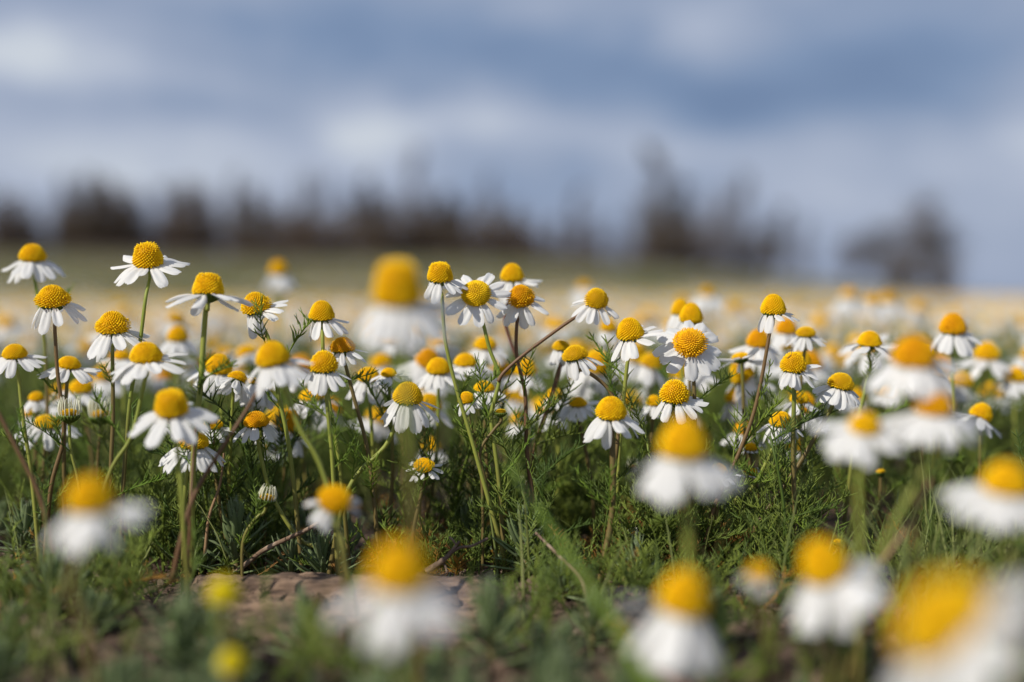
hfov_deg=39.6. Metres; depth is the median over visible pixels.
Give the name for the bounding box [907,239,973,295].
bush
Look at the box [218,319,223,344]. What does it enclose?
chamomile flower
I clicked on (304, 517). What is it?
hairy plant
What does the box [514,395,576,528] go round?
chamomile flower
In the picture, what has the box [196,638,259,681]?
hairy plant
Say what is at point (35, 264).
chamomile flower
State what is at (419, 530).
withered leaves
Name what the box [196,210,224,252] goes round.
bare tree
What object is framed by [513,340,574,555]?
chamomile flower
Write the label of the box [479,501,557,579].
hairy plant
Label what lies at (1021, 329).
chamomile flower
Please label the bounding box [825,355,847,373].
chamomile flower
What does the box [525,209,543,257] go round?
bare tree
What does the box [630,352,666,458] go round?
chamomile flower
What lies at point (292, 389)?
chamomile flower
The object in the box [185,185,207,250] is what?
bare tree
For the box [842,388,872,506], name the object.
chamomile flower
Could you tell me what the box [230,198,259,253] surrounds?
bare tree
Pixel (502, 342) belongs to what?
chamomile flower
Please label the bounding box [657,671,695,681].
hairy plant
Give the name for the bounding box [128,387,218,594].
chamomile flower
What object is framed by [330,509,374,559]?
hairy plant
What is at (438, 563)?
dry twig
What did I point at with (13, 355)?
chamomile flower
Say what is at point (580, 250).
poplar tree
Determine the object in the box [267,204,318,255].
bush
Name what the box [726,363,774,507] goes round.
chamomile flower
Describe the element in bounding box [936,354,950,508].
chamomile flower
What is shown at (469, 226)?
bush
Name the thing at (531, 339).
chamomile flower
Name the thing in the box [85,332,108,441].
chamomile flower
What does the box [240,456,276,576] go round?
chamomile bud
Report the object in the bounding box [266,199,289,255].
bare tree
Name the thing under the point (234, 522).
hairy plant
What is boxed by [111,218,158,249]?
bush
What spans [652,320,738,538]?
chamomile flower
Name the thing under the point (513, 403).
chamomile flower
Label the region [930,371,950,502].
chamomile flower
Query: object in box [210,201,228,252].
bare tree
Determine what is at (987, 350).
chamomile flower
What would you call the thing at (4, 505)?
hairy plant
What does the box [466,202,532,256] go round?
bush
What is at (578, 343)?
chamomile flower
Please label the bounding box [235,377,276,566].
chamomile flower
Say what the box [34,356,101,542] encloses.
chamomile flower
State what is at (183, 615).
hairy plant
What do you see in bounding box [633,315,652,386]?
chamomile flower
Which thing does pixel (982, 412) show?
chamomile flower
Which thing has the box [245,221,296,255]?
bush
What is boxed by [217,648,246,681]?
chamomile flower
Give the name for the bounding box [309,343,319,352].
chamomile flower
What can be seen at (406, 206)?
bare tree
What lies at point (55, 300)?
chamomile flower
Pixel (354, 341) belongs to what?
chamomile flower
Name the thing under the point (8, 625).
hairy plant
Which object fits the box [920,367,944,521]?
chamomile flower
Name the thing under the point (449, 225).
poplar tree
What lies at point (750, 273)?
bush
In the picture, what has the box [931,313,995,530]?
chamomile flower
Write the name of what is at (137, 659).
hairy plant
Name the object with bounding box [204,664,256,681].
hairy plant
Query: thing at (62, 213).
poplar tree
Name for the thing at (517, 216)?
bare tree
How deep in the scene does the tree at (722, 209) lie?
61.81 m
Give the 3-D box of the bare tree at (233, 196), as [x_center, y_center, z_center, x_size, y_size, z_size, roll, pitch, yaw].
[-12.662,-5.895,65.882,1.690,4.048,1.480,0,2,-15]
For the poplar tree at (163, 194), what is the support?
on the ground at (592, 273)
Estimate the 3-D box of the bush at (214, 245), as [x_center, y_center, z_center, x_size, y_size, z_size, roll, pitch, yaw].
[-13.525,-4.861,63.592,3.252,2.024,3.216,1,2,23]
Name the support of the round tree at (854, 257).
on the ground at (592, 273)
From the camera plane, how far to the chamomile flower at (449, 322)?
1.14 m
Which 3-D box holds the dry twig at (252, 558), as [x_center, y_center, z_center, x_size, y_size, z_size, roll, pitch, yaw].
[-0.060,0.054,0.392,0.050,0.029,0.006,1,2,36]
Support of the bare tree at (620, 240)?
on the ground at (592, 273)
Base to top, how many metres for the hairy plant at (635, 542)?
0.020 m
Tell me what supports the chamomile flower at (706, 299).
on the ground at (592, 273)
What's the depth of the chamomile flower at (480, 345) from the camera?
0.47 m
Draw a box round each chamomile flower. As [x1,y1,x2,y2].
[0,313,4,390]
[0,316,25,415]
[0,344,45,564]
[1,243,82,529]
[7,391,54,547]
[14,414,81,529]
[21,408,69,526]
[23,338,42,390]
[31,284,86,560]
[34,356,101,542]
[39,384,76,414]
[43,475,150,681]
[53,379,106,481]
[63,341,95,414]
[84,332,93,367]
[84,341,187,583]
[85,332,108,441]
[87,311,171,564]
[90,374,109,443]
[92,363,129,467]
[99,350,150,497]
[109,349,127,434]
[111,241,189,564]
[117,310,136,323]
[128,318,139,347]
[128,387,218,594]
[132,431,225,589]
[134,361,179,476]
[144,319,160,333]
[152,371,174,490]
[159,312,193,387]
[160,325,198,473]
[160,333,167,344]
[165,272,252,578]
[180,353,212,411]
[186,323,212,357]
[186,353,249,515]
[186,370,252,559]
[187,317,210,359]
[197,333,221,399]
[200,407,253,572]
[206,340,217,410]
[207,576,240,681]
[217,346,241,431]
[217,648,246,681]
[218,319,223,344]
[230,344,256,436]
[232,365,245,455]
[233,411,357,573]
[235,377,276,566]
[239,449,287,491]
[240,291,311,572]
[244,340,359,616]
[245,406,306,499]
[246,337,266,345]
[252,341,262,372]
[255,409,307,529]
[262,259,302,469]
[266,320,282,340]
[271,362,335,520]
[274,389,339,527]
[292,350,361,574]
[293,354,311,422]
[304,484,368,661]
[308,300,377,572]
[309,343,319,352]
[313,398,343,478]
[318,336,333,353]
[327,381,439,574]
[327,540,466,681]
[329,337,381,552]
[333,351,363,399]
[333,367,393,557]
[343,316,352,337]
[349,336,358,350]
[349,407,398,506]
[350,364,369,383]
[353,258,461,681]
[355,366,409,544]
[370,352,399,493]
[379,343,409,477]
[380,425,443,541]
[393,417,404,513]
[397,348,448,515]
[412,357,465,551]
[413,323,428,454]
[413,437,453,522]
[418,332,428,351]
[418,393,452,510]
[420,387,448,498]
[421,387,454,486]
[424,261,514,577]
[428,335,463,487]
[444,353,492,490]
[445,318,461,346]
[452,391,501,573]
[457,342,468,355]
[468,336,507,496]
[474,381,521,552]
[478,361,500,462]
[483,302,499,405]
[487,361,536,520]
[490,319,502,339]
[495,389,523,454]
[496,328,513,358]
[501,358,551,466]
[503,410,532,515]
[507,391,532,416]
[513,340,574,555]
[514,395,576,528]
[518,330,528,348]
[525,336,539,356]
[529,397,543,470]
[531,350,540,397]
[532,315,553,383]
[533,317,580,465]
[536,344,556,387]
[543,388,582,527]
[547,340,589,453]
[557,393,635,546]
[561,334,620,557]
[568,281,591,341]
[568,349,613,478]
[570,396,644,588]
[582,310,601,344]
[585,317,662,577]
[586,344,598,401]
[596,318,618,468]
[605,340,621,388]
[609,569,721,681]
[612,342,646,391]
[617,389,650,457]
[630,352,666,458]
[630,395,660,515]
[631,306,665,351]
[632,417,742,681]
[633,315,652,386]
[634,379,712,575]
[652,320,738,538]
[654,298,692,511]
[654,313,666,325]
[654,318,668,337]
[673,356,718,418]
[676,302,711,506]
[678,296,689,302]
[689,286,729,442]
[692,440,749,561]
[699,293,799,560]
[701,399,803,567]
[704,347,772,530]
[708,372,860,573]
[710,322,722,374]
[710,421,767,490]
[714,336,729,370]
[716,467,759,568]
[720,387,747,425]
[722,300,748,353]
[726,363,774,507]
[729,328,780,534]
[738,562,779,681]
[743,309,758,409]
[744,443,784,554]
[750,355,777,487]
[764,356,786,471]
[765,318,797,487]
[765,388,791,410]
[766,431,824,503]
[771,317,786,336]
[776,341,802,438]
[778,351,821,580]
[778,391,820,534]
[779,351,817,483]
[784,326,827,515]
[787,304,803,322]
[787,537,890,681]
[798,315,825,349]
[802,392,828,497]
[806,308,821,350]
[806,350,833,482]
[810,409,906,681]
[817,399,853,517]
[820,344,840,410]
[823,309,835,326]
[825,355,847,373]
[830,287,868,382]
[830,330,910,537]
[838,334,894,522]
[840,333,860,358]
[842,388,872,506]
[843,392,981,681]
[845,352,873,387]
[852,313,877,330]
[855,293,882,404]
[858,341,884,488]
[864,335,964,596]
[868,383,904,493]
[873,319,889,334]
[875,291,910,413]
[879,319,897,344]
[893,576,1023,681]
[900,319,916,335]
[901,300,929,334]
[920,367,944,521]
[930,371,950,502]
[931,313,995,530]
[932,314,943,331]
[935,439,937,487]
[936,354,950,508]
[938,307,958,318]
[940,461,1023,681]
[948,371,978,477]
[953,402,1000,536]
[958,341,1011,475]
[965,320,974,367]
[966,382,1023,450]
[995,366,1023,461]
[1009,307,1023,319]
[1009,350,1023,450]
[1012,318,1023,338]
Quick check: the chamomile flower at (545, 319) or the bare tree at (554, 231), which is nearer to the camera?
the chamomile flower at (545, 319)
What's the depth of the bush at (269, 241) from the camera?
62.48 m
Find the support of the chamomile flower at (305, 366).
on the ground at (592, 273)
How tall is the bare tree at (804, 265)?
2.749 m
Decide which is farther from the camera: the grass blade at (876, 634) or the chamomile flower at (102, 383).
the chamomile flower at (102, 383)
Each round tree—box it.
[820,229,879,284]
[840,221,907,287]
[872,183,960,292]
[904,216,975,295]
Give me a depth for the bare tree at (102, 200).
68.63 m
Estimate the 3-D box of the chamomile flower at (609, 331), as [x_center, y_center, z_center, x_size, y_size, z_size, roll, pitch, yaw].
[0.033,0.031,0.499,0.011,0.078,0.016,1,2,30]
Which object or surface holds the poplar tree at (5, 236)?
on the ground at (592, 273)
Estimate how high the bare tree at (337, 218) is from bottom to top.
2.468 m
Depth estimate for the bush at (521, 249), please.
61.70 m
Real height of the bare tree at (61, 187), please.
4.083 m
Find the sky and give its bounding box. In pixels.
[0,0,1023,296]
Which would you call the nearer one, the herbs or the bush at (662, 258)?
the herbs
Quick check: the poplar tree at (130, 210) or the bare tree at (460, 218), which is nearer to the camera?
the poplar tree at (130, 210)
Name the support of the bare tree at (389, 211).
on the ground at (592, 273)
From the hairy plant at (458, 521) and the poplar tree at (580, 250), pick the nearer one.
the hairy plant at (458, 521)
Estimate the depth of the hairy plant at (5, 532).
0.46 m
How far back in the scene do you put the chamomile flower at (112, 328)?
0.40 m
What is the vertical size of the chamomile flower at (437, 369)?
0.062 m
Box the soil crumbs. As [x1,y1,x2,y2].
[0,493,1023,681]
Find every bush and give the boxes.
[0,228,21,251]
[6,206,40,251]
[9,228,56,251]
[10,223,49,251]
[35,227,80,250]
[39,208,82,250]
[50,222,99,250]
[56,200,111,250]
[69,214,107,250]
[100,219,153,250]
[102,210,122,250]
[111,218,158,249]
[138,211,205,250]
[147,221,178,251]
[164,235,199,251]
[166,201,210,251]
[178,211,242,252]
[183,213,225,252]
[210,214,270,253]
[218,220,256,253]
[224,221,281,254]
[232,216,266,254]
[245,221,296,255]
[249,222,284,254]
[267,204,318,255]
[273,211,310,255]
[277,200,338,256]
[293,203,344,256]
[293,212,363,256]
[330,200,389,256]
[336,205,360,256]
[342,218,391,256]
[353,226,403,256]
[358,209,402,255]
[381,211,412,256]
[382,212,419,256]
[398,205,454,256]
[399,210,441,256]
[433,217,479,256]
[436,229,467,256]
[455,213,486,255]
[459,233,484,256]
[463,216,533,256]
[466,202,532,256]
[493,217,538,257]
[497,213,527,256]
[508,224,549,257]
[512,226,562,257]
[572,245,622,261]
[609,242,647,264]
[621,199,707,265]
[667,203,725,268]
[680,254,715,267]
[698,242,733,270]
[725,245,766,274]
[863,232,959,292]
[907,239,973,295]
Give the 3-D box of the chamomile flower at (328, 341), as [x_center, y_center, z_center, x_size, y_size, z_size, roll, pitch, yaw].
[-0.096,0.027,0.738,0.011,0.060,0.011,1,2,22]
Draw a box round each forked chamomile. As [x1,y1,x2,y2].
[445,273,619,575]
[496,263,555,559]
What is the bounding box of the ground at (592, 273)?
[0,251,1023,681]
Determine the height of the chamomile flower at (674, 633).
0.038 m
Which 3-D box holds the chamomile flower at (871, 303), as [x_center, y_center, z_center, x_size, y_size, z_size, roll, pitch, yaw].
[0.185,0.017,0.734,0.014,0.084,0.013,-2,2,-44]
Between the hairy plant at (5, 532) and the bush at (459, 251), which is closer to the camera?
the hairy plant at (5, 532)
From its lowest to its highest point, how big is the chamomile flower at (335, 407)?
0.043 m
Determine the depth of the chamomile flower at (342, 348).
0.40 m
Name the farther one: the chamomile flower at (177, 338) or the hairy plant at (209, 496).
the chamomile flower at (177, 338)
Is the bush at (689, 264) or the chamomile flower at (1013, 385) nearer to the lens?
the chamomile flower at (1013, 385)
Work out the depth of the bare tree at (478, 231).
66.78 m
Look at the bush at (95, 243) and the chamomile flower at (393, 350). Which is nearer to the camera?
the chamomile flower at (393, 350)
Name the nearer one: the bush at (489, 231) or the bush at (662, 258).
the bush at (662, 258)
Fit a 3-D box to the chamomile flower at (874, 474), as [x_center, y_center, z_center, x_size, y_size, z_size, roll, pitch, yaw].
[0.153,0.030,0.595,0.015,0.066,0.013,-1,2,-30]
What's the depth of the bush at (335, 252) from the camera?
62.31 m
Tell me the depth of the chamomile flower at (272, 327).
0.97 m
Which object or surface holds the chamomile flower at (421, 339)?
on the ground at (592, 273)
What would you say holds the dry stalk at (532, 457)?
on the ground at (592, 273)
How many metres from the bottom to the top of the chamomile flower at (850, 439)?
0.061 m
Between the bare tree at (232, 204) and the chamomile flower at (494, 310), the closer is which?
the chamomile flower at (494, 310)
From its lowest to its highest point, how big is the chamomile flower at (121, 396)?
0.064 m
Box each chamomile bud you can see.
[22,396,113,479]
[66,396,110,557]
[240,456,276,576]
[451,385,506,571]
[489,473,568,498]
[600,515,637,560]
[623,442,642,516]
[787,502,849,546]
[845,469,913,544]
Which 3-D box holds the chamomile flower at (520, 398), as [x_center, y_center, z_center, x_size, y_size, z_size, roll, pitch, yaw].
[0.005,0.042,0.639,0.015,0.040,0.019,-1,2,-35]
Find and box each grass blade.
[505,463,656,681]
[862,538,920,666]
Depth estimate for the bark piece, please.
0.37 m
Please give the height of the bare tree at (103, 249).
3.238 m
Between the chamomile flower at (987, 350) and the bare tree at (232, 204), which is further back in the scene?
the bare tree at (232, 204)
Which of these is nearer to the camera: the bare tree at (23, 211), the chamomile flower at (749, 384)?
the chamomile flower at (749, 384)
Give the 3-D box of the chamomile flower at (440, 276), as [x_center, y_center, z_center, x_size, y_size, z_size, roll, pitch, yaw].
[-0.012,0.023,0.398,0.025,0.091,0.019,0,2,0]
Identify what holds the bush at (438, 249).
on the ground at (592, 273)
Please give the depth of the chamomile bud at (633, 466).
0.45 m
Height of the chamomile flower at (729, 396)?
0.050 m
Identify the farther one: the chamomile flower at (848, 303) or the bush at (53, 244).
the bush at (53, 244)
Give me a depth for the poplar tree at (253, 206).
59.86 m
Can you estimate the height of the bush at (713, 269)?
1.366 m
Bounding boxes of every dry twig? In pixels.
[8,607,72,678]
[231,494,355,574]
[427,537,488,572]
[571,613,587,643]
[652,669,684,681]
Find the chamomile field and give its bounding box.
[0,261,1023,417]
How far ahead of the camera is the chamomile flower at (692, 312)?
0.43 m
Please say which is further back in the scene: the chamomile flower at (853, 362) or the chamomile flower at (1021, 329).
the chamomile flower at (1021, 329)
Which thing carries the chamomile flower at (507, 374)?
on the ground at (592, 273)
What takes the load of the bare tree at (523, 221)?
on the ground at (592, 273)
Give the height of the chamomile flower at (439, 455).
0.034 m
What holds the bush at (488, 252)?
on the ground at (592, 273)
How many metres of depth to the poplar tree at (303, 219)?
59.84 m
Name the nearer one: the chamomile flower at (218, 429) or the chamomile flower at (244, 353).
the chamomile flower at (218, 429)
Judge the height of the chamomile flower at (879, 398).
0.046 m
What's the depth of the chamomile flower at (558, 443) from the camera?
0.46 m
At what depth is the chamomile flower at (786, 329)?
0.49 m
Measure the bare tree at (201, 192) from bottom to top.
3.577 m
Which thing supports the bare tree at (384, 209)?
on the ground at (592, 273)
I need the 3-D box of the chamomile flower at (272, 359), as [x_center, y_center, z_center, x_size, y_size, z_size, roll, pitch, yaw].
[-0.049,0.035,0.350,0.023,0.071,0.034,-1,2,-36]
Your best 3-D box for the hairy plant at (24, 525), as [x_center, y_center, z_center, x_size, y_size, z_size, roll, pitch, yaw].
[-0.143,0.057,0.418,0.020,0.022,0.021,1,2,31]
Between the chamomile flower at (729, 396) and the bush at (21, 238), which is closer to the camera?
the chamomile flower at (729, 396)
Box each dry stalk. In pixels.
[0,412,55,555]
[169,391,255,581]
[187,428,196,564]
[203,453,224,554]
[529,362,560,506]
[535,532,588,610]
[866,479,931,579]
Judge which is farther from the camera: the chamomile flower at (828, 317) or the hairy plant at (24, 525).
the chamomile flower at (828, 317)
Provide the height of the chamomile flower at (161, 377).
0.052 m
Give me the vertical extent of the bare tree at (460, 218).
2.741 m
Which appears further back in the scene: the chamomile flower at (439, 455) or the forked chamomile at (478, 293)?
the chamomile flower at (439, 455)
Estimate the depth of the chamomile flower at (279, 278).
0.66 m
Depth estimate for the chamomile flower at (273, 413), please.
0.50 m
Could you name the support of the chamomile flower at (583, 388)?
on the ground at (592, 273)
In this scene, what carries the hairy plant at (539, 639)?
on the ground at (592, 273)
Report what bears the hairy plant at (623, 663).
on the ground at (592, 273)
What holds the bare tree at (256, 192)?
on the ground at (592, 273)
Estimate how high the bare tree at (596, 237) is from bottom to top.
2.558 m
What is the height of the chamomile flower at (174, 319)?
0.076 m
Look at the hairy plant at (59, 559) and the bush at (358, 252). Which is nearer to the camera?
the hairy plant at (59, 559)
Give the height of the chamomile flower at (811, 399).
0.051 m
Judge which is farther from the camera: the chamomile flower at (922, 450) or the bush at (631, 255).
the bush at (631, 255)
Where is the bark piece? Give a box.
[166,572,494,647]
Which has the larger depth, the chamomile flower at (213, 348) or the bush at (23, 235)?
the bush at (23, 235)
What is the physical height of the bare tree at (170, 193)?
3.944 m
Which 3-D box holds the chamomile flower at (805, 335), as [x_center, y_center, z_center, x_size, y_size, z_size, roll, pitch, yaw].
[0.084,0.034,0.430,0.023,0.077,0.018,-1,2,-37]
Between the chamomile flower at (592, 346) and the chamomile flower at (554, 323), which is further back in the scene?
the chamomile flower at (554, 323)
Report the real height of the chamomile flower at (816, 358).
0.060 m
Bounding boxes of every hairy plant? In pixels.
[0,497,15,539]
[0,498,53,558]
[0,512,10,535]
[0,600,40,655]
[0,636,36,681]
[4,546,111,618]
[68,588,119,631]
[68,590,134,631]
[81,652,148,681]
[123,646,160,681]
[126,579,235,675]
[147,634,207,676]
[162,516,224,574]
[164,664,205,681]
[182,622,272,680]
[190,665,263,681]
[196,495,286,574]
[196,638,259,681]
[197,604,254,658]
[199,653,239,681]
[201,494,219,525]
[203,668,224,681]
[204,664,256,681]
[254,521,314,574]
[260,583,344,664]
[281,504,339,563]
[291,526,362,574]
[295,520,316,568]
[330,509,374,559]
[343,633,398,675]
[347,662,398,681]
[361,505,401,539]
[409,654,440,681]
[423,636,458,681]
[430,572,543,665]
[434,490,498,555]
[434,501,469,551]
[447,654,494,681]
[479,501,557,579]
[502,646,557,681]
[509,618,557,663]
[518,654,560,681]
[525,635,594,681]
[530,551,591,601]
[540,651,589,681]
[544,615,602,666]
[553,584,621,648]
[601,643,638,681]
[603,666,631,681]
[608,531,667,589]
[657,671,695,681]
[703,585,748,644]
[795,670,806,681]
[813,631,884,681]
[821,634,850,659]
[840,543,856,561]
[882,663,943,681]
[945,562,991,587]
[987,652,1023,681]
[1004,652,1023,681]
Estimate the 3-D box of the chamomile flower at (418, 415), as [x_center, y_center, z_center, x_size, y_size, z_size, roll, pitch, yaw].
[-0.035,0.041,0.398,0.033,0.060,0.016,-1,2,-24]
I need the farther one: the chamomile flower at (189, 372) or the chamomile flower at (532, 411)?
the chamomile flower at (532, 411)
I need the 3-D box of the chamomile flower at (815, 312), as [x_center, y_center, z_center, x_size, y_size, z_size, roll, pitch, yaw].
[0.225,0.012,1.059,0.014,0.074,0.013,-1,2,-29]
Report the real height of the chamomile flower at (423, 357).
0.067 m
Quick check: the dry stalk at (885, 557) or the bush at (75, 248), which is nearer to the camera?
the dry stalk at (885, 557)
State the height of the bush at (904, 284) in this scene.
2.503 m
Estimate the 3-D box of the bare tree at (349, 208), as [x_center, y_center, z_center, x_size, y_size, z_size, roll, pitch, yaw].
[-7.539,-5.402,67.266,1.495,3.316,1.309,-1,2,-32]
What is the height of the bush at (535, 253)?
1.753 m
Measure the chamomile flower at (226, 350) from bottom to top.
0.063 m
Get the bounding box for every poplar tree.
[0,186,29,251]
[46,179,89,250]
[60,169,128,250]
[82,174,145,250]
[112,188,155,250]
[152,185,178,251]
[160,180,210,251]
[231,186,281,254]
[281,198,325,255]
[340,174,404,256]
[401,184,443,256]
[424,188,485,256]
[563,185,594,259]
[622,140,683,265]
[634,177,721,267]
[753,204,798,276]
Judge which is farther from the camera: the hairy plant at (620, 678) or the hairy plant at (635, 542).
the hairy plant at (635, 542)
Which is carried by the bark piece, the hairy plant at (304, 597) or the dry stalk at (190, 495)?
the dry stalk at (190, 495)
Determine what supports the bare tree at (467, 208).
on the ground at (592, 273)
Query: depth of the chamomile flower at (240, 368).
0.66 m
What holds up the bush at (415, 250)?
on the ground at (592, 273)
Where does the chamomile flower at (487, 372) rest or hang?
on the ground at (592, 273)
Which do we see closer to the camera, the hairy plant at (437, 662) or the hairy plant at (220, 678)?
the hairy plant at (220, 678)
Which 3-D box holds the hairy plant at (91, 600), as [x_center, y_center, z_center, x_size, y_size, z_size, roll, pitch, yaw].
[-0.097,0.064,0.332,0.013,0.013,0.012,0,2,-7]
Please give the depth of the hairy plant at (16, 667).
0.28 m
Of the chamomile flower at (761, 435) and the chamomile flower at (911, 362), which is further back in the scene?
the chamomile flower at (761, 435)
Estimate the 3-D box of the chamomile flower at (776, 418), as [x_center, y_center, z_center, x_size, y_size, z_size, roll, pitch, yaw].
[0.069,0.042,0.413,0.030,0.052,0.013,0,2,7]
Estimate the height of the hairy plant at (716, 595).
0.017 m
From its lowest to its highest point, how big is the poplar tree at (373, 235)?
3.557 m
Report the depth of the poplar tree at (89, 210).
59.60 m
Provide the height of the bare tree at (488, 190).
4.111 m
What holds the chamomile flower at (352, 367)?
on the ground at (592, 273)
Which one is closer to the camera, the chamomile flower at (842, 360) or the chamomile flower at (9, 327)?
the chamomile flower at (842, 360)
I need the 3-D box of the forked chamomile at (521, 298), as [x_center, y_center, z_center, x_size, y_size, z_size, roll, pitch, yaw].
[0.003,0.022,0.425,0.016,0.092,0.052,0,2,-4]
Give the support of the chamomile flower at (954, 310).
on the ground at (592, 273)
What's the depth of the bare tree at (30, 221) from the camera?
60.69 m
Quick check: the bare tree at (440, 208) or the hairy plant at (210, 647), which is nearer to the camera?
the hairy plant at (210, 647)
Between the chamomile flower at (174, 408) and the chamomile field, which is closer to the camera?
the chamomile flower at (174, 408)
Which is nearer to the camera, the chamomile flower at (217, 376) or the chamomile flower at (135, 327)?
the chamomile flower at (217, 376)
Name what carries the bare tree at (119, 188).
on the ground at (592, 273)
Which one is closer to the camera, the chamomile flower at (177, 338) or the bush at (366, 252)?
the chamomile flower at (177, 338)
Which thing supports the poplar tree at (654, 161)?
on the ground at (592, 273)
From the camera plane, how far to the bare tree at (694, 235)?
66.31 m
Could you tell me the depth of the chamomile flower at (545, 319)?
0.87 m
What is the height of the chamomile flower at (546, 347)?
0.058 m
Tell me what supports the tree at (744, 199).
on the ground at (592, 273)
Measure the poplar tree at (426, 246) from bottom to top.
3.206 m
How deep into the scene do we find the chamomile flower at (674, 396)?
0.40 m
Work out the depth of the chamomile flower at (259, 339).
0.92 m
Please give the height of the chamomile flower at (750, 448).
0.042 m
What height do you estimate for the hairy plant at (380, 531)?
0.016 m
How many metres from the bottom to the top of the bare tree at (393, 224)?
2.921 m
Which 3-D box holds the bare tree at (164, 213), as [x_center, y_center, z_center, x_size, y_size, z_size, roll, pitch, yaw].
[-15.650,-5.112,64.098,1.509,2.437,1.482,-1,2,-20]
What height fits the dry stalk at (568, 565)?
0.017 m
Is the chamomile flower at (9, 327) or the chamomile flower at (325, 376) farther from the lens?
the chamomile flower at (9, 327)
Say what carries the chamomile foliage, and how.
on the ground at (592, 273)
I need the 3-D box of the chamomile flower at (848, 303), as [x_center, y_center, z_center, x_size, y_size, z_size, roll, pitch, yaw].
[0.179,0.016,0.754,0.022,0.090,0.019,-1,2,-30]
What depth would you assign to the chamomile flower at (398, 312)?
0.26 m
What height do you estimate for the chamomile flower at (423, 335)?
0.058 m
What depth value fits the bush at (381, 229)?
64.06 m
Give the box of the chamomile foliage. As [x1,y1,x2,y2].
[0,309,1023,585]
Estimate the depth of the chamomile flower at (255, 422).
0.40 m
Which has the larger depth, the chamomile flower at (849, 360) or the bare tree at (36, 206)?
the bare tree at (36, 206)
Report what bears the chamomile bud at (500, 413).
on the ground at (592, 273)
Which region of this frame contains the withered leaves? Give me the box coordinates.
[0,474,1023,643]
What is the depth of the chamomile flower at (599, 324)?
0.79 m
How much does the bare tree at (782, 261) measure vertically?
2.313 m
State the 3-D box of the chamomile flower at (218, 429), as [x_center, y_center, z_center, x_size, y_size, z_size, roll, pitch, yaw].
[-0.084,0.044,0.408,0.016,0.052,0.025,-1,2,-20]
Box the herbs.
[0,459,1023,681]
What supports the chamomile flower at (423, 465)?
on the ground at (592, 273)
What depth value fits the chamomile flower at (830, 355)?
0.69 m
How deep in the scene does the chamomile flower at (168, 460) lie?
0.39 m
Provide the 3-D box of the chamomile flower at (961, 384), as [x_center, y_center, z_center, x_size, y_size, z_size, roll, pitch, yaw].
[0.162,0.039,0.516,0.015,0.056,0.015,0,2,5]
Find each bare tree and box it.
[5,190,15,251]
[8,192,51,250]
[12,200,40,250]
[30,202,50,243]
[46,173,77,250]
[75,178,85,219]
[76,174,105,223]
[93,180,122,250]
[93,186,118,250]
[103,185,124,246]
[109,185,150,228]
[126,190,151,243]
[140,199,155,235]
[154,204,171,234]
[160,180,177,248]
[162,178,197,241]
[182,179,211,226]
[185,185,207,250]
[189,189,230,252]
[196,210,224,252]
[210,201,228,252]
[221,167,247,235]
[222,170,245,252]
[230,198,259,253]
[246,180,270,231]
[263,210,283,236]
[265,189,282,237]
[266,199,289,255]
[281,210,296,255]
[285,172,313,255]
[304,166,319,256]
[313,170,333,256]
[320,205,359,256]
[326,189,362,256]
[339,195,356,256]
[351,199,365,255]
[374,194,397,254]
[376,196,387,231]
[379,200,389,231]
[380,191,411,256]
[395,140,433,256]
[395,196,413,256]
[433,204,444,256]
[434,192,445,256]
[452,202,470,255]
[461,197,475,241]
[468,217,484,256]
[470,170,502,256]
[489,190,505,230]
[493,211,556,257]
[504,201,526,233]
[508,202,531,236]
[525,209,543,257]
[532,220,576,258]
[545,215,571,258]
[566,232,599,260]
[585,211,616,260]
[598,213,633,262]
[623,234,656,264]
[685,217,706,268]
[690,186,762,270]
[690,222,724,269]
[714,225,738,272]
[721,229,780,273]
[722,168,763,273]
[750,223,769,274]
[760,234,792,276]
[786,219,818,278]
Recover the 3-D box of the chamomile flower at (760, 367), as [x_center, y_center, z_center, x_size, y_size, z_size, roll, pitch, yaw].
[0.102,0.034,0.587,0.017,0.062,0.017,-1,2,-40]
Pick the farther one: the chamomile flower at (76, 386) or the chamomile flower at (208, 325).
the chamomile flower at (208, 325)
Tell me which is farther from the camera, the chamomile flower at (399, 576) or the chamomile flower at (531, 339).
the chamomile flower at (531, 339)
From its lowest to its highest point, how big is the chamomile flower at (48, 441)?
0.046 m
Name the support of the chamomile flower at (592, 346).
on the ground at (592, 273)
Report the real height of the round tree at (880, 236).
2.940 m
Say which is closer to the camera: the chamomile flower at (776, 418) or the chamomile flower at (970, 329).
the chamomile flower at (776, 418)
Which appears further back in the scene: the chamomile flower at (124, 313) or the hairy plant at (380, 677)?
the chamomile flower at (124, 313)

